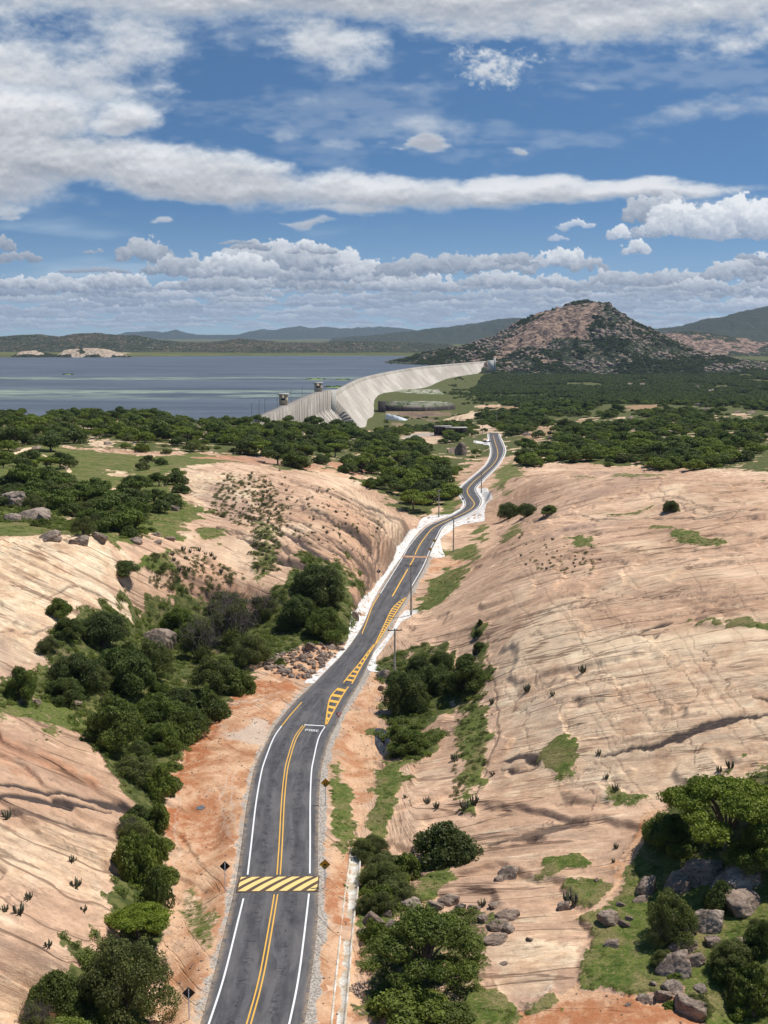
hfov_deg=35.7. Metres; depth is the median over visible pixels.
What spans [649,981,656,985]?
boulder
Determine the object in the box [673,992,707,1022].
boulder
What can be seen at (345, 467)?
tree
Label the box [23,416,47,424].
tree
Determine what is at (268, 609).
shrub
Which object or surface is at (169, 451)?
tree
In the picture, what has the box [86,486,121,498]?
tree
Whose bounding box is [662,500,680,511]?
bush
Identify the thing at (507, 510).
tree
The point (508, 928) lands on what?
boulder
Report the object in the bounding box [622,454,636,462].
tree
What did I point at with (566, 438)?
tree
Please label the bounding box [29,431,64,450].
tree
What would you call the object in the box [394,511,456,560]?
concrete apron
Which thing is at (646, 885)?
boulder
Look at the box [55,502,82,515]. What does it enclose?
tree
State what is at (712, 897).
shrub
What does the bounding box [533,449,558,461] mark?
tree
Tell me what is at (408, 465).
tree
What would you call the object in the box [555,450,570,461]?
tree
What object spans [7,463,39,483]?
tree
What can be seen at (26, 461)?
tree
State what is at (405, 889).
bush
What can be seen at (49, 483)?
tree
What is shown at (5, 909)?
cactus
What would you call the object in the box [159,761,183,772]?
bush
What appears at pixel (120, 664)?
tree
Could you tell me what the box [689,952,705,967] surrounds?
boulder
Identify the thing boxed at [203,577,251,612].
shrub
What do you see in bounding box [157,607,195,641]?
shrub
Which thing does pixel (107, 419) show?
tree
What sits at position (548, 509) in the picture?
bush
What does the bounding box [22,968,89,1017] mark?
bush
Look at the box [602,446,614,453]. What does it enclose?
tree
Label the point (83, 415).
tree
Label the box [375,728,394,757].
culvert slab
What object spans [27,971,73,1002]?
bush
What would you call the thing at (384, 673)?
boulder
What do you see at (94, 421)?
tree
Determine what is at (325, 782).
road sign
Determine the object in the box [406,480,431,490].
tree
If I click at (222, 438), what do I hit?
tree
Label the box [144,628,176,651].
boulder
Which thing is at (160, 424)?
tree
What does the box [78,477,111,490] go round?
tree
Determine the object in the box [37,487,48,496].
tree
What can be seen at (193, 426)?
tree
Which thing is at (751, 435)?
tree
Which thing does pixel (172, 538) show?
boulder
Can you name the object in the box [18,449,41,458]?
tree
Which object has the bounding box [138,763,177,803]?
bush
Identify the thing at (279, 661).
bush
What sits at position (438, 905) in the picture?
boulder
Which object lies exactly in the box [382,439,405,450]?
tree
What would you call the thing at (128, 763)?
shrub
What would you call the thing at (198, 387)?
water
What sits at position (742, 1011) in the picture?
bush
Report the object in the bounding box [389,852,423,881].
bush
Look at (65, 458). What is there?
tree
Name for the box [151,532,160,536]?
boulder
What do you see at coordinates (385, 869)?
bush
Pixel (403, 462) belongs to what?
tree
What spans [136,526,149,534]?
bush
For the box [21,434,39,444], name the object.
tree
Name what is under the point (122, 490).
tree
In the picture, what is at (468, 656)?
tree
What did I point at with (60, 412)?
tree
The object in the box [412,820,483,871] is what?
bush
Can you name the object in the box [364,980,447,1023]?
bush
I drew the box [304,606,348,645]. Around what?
tree
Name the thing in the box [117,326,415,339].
distant mountains
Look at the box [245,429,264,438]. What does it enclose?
tree
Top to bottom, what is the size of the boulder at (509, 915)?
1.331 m
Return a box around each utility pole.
[387,628,401,670]
[405,564,416,614]
[452,517,455,552]
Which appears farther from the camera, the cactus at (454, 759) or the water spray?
the water spray
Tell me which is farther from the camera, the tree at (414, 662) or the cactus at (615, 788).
the tree at (414, 662)
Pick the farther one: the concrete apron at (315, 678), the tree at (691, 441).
the tree at (691, 441)
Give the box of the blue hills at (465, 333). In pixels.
[329,318,523,343]
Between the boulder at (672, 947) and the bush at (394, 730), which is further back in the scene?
the bush at (394, 730)
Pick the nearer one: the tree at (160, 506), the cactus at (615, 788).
the cactus at (615, 788)
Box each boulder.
[0,491,25,506]
[4,513,21,520]
[19,507,51,519]
[32,699,41,706]
[36,512,52,520]
[39,530,60,541]
[52,536,61,541]
[69,539,77,543]
[73,700,81,705]
[74,535,88,546]
[91,531,107,542]
[130,537,142,544]
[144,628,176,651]
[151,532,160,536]
[154,539,161,543]
[164,536,175,540]
[171,505,179,510]
[280,667,292,673]
[295,655,307,661]
[305,642,315,650]
[317,652,327,658]
[327,644,335,649]
[352,611,358,621]
[362,911,385,925]
[375,670,389,678]
[382,910,391,917]
[385,919,396,927]
[400,896,421,910]
[426,900,444,910]
[437,893,459,906]
[447,447,455,452]
[454,442,466,455]
[454,903,465,909]
[467,905,480,911]
[477,913,488,922]
[483,933,507,945]
[485,918,508,931]
[488,901,498,909]
[494,874,503,881]
[494,908,519,921]
[497,865,517,879]
[502,923,514,933]
[557,901,569,910]
[596,909,619,926]
[603,938,618,947]
[616,901,625,906]
[617,919,630,926]
[625,916,633,920]
[633,895,647,902]
[634,875,655,894]
[636,993,652,1005]
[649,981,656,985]
[653,914,696,940]
[654,990,673,1001]
[655,949,691,978]
[660,979,683,994]
[662,870,690,894]
[667,939,697,954]
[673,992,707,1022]
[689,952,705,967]
[693,909,723,933]
[693,983,706,993]
[704,935,720,946]
[709,862,761,889]
[721,886,760,918]
[745,989,764,1016]
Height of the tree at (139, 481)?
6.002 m
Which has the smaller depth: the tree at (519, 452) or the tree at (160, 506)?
the tree at (160, 506)
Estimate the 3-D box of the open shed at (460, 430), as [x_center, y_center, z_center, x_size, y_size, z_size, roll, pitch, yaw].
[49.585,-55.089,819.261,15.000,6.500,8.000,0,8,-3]
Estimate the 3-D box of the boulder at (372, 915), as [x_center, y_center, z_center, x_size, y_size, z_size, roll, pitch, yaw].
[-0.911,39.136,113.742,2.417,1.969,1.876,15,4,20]
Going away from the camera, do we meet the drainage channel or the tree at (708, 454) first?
the drainage channel
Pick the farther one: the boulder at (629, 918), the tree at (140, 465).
the tree at (140, 465)
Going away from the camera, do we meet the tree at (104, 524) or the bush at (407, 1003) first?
the bush at (407, 1003)
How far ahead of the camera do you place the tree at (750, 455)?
480.05 m
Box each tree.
[0,426,31,441]
[0,440,19,450]
[0,451,16,459]
[0,460,12,467]
[0,471,27,484]
[0,487,13,495]
[0,495,19,507]
[5,665,36,699]
[6,411,23,415]
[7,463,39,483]
[9,456,22,463]
[13,482,25,487]
[14,486,23,490]
[17,427,36,444]
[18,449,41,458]
[19,458,38,467]
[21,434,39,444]
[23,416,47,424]
[23,486,45,496]
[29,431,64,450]
[31,456,59,468]
[34,635,60,654]
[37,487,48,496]
[39,465,61,480]
[42,479,57,490]
[43,489,75,505]
[44,472,73,484]
[44,676,86,705]
[45,597,72,618]
[45,651,102,689]
[46,485,60,492]
[47,452,73,468]
[49,482,74,490]
[50,417,64,422]
[51,410,75,417]
[52,616,86,638]
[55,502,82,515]
[60,428,88,443]
[61,456,78,466]
[61,471,75,477]
[63,483,92,499]
[74,419,92,428]
[74,932,182,1023]
[75,508,106,518]
[77,412,88,418]
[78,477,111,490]
[79,693,146,753]
[80,609,130,649]
[82,483,107,498]
[84,418,107,428]
[85,407,95,413]
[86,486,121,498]
[87,412,98,419]
[89,427,109,437]
[91,492,120,510]
[93,516,117,531]
[93,644,156,698]
[93,664,114,690]
[97,415,115,423]
[104,901,174,938]
[106,421,125,433]
[107,507,143,529]
[114,499,152,512]
[116,475,138,489]
[116,488,134,499]
[117,480,130,489]
[118,414,144,423]
[118,489,152,503]
[120,412,139,416]
[121,641,137,653]
[123,428,138,434]
[124,740,152,756]
[127,475,153,490]
[132,692,180,730]
[133,431,155,441]
[133,515,145,528]
[134,417,152,425]
[135,462,150,469]
[136,412,154,417]
[136,637,176,679]
[138,418,171,435]
[138,455,155,462]
[142,722,183,754]
[144,681,169,695]
[147,488,166,497]
[148,472,170,485]
[151,499,171,512]
[152,699,185,722]
[153,415,174,422]
[154,457,168,464]
[158,493,181,499]
[160,449,171,453]
[162,471,188,485]
[162,495,185,508]
[163,429,186,439]
[164,687,195,706]
[165,416,177,424]
[168,436,186,445]
[170,429,204,440]
[171,468,186,474]
[171,483,191,493]
[172,706,210,734]
[175,422,189,426]
[189,424,197,430]
[204,419,224,430]
[209,433,222,442]
[220,435,235,444]
[223,428,246,439]
[226,634,244,652]
[236,416,253,424]
[237,425,261,431]
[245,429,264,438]
[250,440,271,454]
[251,422,263,428]
[260,442,293,464]
[261,429,273,437]
[261,437,280,448]
[263,422,275,428]
[274,593,318,631]
[275,422,295,429]
[281,430,302,439]
[285,443,309,451]
[288,426,301,431]
[289,437,310,443]
[290,563,345,608]
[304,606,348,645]
[305,426,316,434]
[311,454,330,463]
[318,429,327,435]
[323,428,343,437]
[325,443,347,456]
[328,434,348,439]
[336,462,359,472]
[339,454,355,462]
[343,455,380,472]
[351,440,367,451]
[358,453,375,458]
[360,445,386,454]
[366,439,385,444]
[367,899,484,987]
[374,452,388,457]
[379,669,431,717]
[380,445,391,451]
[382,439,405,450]
[383,432,399,437]
[384,450,403,460]
[385,670,403,680]
[385,728,429,755]
[392,468,427,479]
[396,446,411,450]
[397,457,411,465]
[400,489,421,503]
[401,494,432,509]
[402,463,412,468]
[403,440,421,446]
[405,458,417,465]
[406,463,432,477]
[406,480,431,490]
[406,655,428,671]
[410,443,430,456]
[415,458,433,463]
[415,490,436,504]
[415,491,450,504]
[415,664,449,695]
[416,455,450,459]
[422,477,434,486]
[429,480,448,488]
[429,650,453,670]
[430,463,454,481]
[431,482,462,498]
[433,458,450,464]
[443,678,463,692]
[445,658,485,693]
[456,653,475,662]
[497,502,518,519]
[514,437,537,448]
[514,448,531,455]
[516,503,536,516]
[525,448,548,456]
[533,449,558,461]
[552,443,568,450]
[553,432,572,443]
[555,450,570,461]
[570,436,586,441]
[571,439,587,448]
[582,443,602,449]
[583,439,595,443]
[595,432,612,438]
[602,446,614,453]
[603,450,620,460]
[609,431,633,440]
[618,443,637,453]
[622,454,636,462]
[626,432,656,438]
[626,437,651,445]
[632,430,651,437]
[640,810,700,859]
[644,442,671,454]
[648,435,666,442]
[656,773,767,851]
[666,437,690,447]
[682,437,707,446]
[685,451,703,459]
[694,428,713,437]
[700,451,720,463]
[705,433,721,439]
[713,431,737,438]
[716,452,732,465]
[717,444,735,451]
[719,448,746,462]
[720,817,767,875]
[734,449,754,461]
[742,431,760,442]
[744,442,766,452]
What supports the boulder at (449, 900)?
on the ground
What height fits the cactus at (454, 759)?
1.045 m
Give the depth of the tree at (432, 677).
182.24 m
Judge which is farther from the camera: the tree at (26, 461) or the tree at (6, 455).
the tree at (6, 455)
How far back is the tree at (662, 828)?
117.68 m
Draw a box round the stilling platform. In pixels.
[386,389,454,410]
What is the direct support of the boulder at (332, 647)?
on the ground
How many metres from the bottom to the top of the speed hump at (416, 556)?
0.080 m
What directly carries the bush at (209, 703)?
on the ground
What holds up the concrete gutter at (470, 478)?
on the ground
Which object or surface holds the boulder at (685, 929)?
on the ground
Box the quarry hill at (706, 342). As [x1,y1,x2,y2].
[662,330,767,355]
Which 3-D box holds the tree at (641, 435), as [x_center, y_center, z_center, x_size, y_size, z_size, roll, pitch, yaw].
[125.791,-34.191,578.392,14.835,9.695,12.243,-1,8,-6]
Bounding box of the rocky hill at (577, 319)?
[384,301,767,374]
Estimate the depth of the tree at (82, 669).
166.86 m
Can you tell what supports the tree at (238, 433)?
on the ground
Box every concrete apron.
[304,652,340,683]
[326,537,413,664]
[367,610,417,671]
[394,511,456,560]
[430,488,492,557]
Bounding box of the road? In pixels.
[201,433,504,1023]
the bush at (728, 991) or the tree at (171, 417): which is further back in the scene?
the tree at (171, 417)
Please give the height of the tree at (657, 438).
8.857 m
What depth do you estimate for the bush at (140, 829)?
130.39 m
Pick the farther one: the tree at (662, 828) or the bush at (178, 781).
the bush at (178, 781)
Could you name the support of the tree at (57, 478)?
on the ground
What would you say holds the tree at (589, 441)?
on the ground
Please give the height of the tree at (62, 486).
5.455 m
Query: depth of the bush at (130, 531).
236.53 m
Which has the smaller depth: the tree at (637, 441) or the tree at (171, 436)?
the tree at (171, 436)
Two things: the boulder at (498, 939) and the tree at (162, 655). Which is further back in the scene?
the tree at (162, 655)
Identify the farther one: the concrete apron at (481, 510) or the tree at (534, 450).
the tree at (534, 450)
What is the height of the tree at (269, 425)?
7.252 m
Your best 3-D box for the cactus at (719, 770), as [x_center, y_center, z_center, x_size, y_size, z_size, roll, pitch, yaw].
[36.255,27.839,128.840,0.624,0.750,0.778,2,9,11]
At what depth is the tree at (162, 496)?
292.66 m
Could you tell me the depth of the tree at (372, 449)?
560.10 m
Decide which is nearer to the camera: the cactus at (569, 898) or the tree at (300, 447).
the cactus at (569, 898)
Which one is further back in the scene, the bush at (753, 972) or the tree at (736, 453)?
the tree at (736, 453)
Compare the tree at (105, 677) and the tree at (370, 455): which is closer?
the tree at (105, 677)
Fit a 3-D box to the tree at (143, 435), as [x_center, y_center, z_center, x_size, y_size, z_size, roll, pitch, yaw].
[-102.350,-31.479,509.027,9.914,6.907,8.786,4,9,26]
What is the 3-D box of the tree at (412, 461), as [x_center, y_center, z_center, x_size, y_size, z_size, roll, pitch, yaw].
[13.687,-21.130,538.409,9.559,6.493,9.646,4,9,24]
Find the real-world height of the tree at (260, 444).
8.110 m
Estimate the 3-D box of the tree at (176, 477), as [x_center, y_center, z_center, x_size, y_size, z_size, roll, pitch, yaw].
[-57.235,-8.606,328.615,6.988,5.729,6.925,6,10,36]
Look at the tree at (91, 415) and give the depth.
715.98 m
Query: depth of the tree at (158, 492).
294.20 m
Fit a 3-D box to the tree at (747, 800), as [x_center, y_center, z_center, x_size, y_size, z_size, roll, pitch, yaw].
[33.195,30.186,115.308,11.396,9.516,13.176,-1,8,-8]
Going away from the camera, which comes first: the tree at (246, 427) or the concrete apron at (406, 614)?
the concrete apron at (406, 614)
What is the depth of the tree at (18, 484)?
293.14 m
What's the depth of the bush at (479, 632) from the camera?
198.39 m
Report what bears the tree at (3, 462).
on the ground
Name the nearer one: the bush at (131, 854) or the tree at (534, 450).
the bush at (131, 854)
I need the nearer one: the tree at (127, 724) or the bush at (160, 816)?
the bush at (160, 816)
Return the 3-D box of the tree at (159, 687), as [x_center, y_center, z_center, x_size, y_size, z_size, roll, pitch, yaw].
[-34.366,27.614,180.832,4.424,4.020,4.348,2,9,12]
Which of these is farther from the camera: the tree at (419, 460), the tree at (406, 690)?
the tree at (419, 460)
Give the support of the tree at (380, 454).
on the ground
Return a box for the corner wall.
[378,401,385,411]
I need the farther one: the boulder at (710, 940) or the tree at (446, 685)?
the tree at (446, 685)
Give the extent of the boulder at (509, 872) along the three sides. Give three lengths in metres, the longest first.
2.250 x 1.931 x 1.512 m
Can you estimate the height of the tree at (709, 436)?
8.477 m
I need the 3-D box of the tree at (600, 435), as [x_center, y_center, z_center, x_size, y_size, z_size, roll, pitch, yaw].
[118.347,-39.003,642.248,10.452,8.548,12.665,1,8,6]
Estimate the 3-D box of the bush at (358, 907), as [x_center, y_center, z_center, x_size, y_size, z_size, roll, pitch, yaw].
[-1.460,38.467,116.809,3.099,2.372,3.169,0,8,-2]
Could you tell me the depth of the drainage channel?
109.29 m
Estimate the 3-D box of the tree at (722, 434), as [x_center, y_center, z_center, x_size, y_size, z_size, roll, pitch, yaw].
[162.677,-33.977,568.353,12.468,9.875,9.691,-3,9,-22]
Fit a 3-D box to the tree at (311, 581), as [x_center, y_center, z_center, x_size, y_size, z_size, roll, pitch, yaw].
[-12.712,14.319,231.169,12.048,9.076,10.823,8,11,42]
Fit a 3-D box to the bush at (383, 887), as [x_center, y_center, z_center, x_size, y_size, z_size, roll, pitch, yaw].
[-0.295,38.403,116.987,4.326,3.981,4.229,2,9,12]
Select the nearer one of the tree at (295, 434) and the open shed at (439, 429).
the tree at (295, 434)
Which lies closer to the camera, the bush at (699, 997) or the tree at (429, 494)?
the bush at (699, 997)
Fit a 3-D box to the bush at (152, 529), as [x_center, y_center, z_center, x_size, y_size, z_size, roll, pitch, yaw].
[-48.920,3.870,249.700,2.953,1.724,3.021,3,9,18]
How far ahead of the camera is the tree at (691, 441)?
535.53 m
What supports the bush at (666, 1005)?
on the ground
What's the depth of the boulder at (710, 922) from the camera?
105.72 m
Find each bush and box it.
[14,996,55,1023]
[17,507,29,513]
[18,493,44,508]
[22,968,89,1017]
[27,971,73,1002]
[29,518,51,526]
[32,991,57,1012]
[49,503,61,509]
[55,1005,85,1018]
[69,515,97,535]
[75,501,92,511]
[84,496,113,509]
[86,512,102,524]
[110,829,157,888]
[115,560,140,577]
[116,820,151,844]
[119,525,143,537]
[119,814,149,826]
[126,804,151,819]
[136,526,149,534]
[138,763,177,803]
[139,865,175,907]
[143,830,169,865]
[146,527,156,531]
[146,802,169,833]
[157,837,175,851]
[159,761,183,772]
[161,866,180,885]
[164,710,202,745]
[170,776,183,789]
[187,686,232,727]
[219,667,256,696]
[273,657,286,666]
[349,837,377,861]
[353,892,379,913]
[354,859,406,888]
[358,884,374,895]
[359,918,385,943]
[361,850,402,875]
[361,883,401,916]
[362,890,396,914]
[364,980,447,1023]
[366,834,391,856]
[381,879,422,911]
[387,725,403,739]
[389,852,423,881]
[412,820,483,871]
[432,999,475,1023]
[473,629,482,636]
[473,641,484,651]
[541,505,556,515]
[648,949,670,965]
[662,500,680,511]
[662,1000,674,1009]
[667,972,683,980]
[687,992,715,1019]
[705,937,754,967]
[708,951,747,986]
[721,976,755,1004]
[723,960,767,1016]
[725,1000,751,1021]
[742,919,767,960]
[746,917,761,929]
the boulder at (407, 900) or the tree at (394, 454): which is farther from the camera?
the tree at (394, 454)
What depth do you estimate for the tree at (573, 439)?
637.97 m
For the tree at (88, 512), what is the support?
on the ground
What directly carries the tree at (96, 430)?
on the ground
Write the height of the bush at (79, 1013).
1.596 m
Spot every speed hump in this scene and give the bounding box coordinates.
[236,876,319,891]
[402,556,428,557]
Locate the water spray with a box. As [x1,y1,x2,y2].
[386,413,406,419]
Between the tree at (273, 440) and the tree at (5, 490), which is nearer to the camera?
the tree at (5, 490)
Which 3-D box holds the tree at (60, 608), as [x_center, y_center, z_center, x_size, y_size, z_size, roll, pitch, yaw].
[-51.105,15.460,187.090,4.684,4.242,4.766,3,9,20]
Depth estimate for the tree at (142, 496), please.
276.07 m
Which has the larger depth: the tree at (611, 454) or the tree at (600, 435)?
the tree at (600, 435)
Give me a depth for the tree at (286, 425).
668.46 m
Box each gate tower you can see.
[278,393,288,404]
[313,382,322,391]
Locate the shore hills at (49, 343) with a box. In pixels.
[0,333,454,352]
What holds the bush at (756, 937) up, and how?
on the ground
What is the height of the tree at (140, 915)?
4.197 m
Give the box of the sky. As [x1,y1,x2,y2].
[0,0,767,331]
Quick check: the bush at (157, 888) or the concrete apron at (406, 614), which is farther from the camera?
the concrete apron at (406, 614)
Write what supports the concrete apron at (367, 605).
on the ground
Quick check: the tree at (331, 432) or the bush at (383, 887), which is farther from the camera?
the tree at (331, 432)
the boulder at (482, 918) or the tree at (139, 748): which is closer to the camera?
the boulder at (482, 918)
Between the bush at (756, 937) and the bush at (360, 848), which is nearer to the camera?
the bush at (756, 937)
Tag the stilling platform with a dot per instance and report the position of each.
(412, 406)
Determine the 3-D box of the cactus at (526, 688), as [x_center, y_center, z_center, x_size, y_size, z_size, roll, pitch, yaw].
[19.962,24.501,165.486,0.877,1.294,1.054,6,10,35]
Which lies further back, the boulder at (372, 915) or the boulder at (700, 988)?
the boulder at (372, 915)
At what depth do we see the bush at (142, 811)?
136.53 m
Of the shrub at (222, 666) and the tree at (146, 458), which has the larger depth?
the tree at (146, 458)
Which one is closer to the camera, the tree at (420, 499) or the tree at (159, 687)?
the tree at (159, 687)
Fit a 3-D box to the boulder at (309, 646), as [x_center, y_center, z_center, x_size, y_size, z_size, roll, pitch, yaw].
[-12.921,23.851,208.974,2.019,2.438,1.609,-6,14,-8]
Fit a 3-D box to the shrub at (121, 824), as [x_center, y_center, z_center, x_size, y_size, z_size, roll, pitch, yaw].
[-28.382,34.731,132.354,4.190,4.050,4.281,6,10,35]
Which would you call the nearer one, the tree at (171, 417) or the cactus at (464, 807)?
the cactus at (464, 807)
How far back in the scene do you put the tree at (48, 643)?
173.26 m
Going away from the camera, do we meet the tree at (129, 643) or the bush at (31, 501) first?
the tree at (129, 643)
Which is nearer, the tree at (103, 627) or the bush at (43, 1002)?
the bush at (43, 1002)
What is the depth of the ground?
155.79 m
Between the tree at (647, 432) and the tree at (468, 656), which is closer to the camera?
the tree at (468, 656)
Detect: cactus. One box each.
[0,904,8,911]
[1,807,11,819]
[13,901,23,914]
[24,891,32,899]
[44,938,51,947]
[69,855,76,861]
[69,876,81,888]
[423,796,430,803]
[433,802,439,808]
[450,754,458,761]
[459,798,468,810]
[470,794,478,804]
[477,898,485,906]
[523,683,530,692]
[563,886,577,905]
[578,664,585,672]
[612,784,618,791]
[716,765,721,771]
[725,759,733,768]
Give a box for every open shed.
[434,425,451,435]
[445,427,466,433]
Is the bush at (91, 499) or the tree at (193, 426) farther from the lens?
the tree at (193, 426)
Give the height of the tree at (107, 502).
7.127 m
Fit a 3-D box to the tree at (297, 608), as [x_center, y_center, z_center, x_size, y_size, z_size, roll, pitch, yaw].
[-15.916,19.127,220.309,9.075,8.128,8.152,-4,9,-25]
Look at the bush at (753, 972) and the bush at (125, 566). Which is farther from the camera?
the bush at (125, 566)
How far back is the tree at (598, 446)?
529.39 m
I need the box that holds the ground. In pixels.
[0,339,767,1023]
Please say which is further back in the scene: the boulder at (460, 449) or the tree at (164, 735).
the boulder at (460, 449)
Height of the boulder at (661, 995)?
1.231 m
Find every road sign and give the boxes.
[182,987,194,1019]
[220,861,229,891]
[319,860,329,868]
[321,778,329,804]
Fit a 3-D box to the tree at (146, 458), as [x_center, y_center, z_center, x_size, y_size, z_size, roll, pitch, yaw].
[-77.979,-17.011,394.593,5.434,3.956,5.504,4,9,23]
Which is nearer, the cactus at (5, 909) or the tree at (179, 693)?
the cactus at (5, 909)
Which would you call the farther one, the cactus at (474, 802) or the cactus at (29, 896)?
the cactus at (474, 802)
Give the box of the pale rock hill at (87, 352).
[11,348,130,356]
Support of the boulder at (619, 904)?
on the ground
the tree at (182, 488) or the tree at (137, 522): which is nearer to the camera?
the tree at (137, 522)
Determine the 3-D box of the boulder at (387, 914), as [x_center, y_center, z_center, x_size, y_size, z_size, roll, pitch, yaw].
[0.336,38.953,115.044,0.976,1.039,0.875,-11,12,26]
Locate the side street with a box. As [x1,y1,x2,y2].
[474,440,489,444]
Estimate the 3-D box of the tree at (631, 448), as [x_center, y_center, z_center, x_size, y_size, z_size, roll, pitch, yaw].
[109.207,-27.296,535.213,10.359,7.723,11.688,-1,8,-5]
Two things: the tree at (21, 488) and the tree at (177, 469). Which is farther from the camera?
the tree at (177, 469)
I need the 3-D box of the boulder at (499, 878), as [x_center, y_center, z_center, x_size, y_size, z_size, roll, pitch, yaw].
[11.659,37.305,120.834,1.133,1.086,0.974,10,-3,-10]
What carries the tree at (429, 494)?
on the ground
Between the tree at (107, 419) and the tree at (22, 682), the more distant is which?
the tree at (107, 419)
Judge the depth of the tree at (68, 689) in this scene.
161.82 m
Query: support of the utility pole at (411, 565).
on the ground
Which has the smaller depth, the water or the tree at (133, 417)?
the tree at (133, 417)
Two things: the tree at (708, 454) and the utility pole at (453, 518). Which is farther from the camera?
the tree at (708, 454)
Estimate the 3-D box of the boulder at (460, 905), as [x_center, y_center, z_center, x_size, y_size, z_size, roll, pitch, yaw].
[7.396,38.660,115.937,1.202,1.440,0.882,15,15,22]
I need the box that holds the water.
[0,356,430,419]
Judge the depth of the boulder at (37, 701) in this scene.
156.16 m
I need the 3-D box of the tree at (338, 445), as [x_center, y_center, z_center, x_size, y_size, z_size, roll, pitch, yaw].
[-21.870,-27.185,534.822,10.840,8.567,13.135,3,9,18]
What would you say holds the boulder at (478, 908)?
on the ground
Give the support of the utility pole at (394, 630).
on the ground
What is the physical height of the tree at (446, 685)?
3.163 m
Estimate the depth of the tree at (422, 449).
591.54 m
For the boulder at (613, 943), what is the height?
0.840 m
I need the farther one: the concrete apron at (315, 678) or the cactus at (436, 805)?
the concrete apron at (315, 678)
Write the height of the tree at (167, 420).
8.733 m
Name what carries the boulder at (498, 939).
on the ground
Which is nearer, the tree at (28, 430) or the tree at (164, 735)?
the tree at (164, 735)
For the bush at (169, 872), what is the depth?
124.63 m
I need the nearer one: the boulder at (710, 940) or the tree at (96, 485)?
the boulder at (710, 940)
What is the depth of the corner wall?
1390.09 m
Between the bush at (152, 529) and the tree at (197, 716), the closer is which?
the tree at (197, 716)
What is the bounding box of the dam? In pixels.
[251,358,495,427]
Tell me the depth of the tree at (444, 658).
194.90 m
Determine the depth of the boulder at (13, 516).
249.28 m
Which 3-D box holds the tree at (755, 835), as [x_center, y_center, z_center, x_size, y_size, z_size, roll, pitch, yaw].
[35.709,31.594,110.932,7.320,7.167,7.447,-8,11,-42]
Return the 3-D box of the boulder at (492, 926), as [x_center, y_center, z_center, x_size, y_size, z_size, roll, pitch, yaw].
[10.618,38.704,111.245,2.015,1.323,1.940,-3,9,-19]
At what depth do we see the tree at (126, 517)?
239.29 m
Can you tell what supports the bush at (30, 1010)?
on the ground
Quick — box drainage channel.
[330,847,360,1023]
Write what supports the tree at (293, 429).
on the ground
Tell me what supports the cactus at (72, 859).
on the ground
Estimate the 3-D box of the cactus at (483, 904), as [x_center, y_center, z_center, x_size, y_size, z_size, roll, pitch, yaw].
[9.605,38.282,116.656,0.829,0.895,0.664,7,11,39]
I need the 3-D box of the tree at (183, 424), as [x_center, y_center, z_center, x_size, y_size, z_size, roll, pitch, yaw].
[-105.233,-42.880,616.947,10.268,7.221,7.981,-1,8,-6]
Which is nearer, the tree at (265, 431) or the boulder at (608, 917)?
the boulder at (608, 917)
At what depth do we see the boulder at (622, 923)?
108.61 m
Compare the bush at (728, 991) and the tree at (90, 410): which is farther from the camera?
the tree at (90, 410)
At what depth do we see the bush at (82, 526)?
222.04 m
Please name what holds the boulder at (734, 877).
on the ground
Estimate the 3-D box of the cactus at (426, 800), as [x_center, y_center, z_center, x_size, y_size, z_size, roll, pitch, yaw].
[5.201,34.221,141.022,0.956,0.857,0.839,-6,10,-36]
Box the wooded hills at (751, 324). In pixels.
[653,306,767,341]
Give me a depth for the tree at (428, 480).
447.39 m
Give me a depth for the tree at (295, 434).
584.37 m
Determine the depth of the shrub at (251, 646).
197.64 m
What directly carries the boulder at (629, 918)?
on the ground
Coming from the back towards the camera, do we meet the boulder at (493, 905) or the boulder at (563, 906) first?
the boulder at (493, 905)
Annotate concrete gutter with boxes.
[430,434,505,556]
[448,434,490,516]
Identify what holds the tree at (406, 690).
on the ground
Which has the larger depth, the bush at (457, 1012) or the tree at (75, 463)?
the tree at (75, 463)
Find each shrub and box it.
[114,755,157,785]
[114,809,147,835]
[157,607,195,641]
[176,599,222,663]
[187,655,240,695]
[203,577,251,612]
[208,573,260,648]
[231,633,276,665]
[249,579,277,619]
[646,886,699,951]
[701,879,733,916]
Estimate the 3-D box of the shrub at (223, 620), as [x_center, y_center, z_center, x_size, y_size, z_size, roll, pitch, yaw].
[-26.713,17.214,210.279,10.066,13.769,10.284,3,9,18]
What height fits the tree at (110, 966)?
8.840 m
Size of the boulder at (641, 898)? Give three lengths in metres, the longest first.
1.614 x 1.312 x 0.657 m
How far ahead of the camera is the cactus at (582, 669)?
160.65 m
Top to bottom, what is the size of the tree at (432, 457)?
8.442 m
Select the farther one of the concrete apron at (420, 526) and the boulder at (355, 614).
the concrete apron at (420, 526)
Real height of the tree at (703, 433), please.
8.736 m

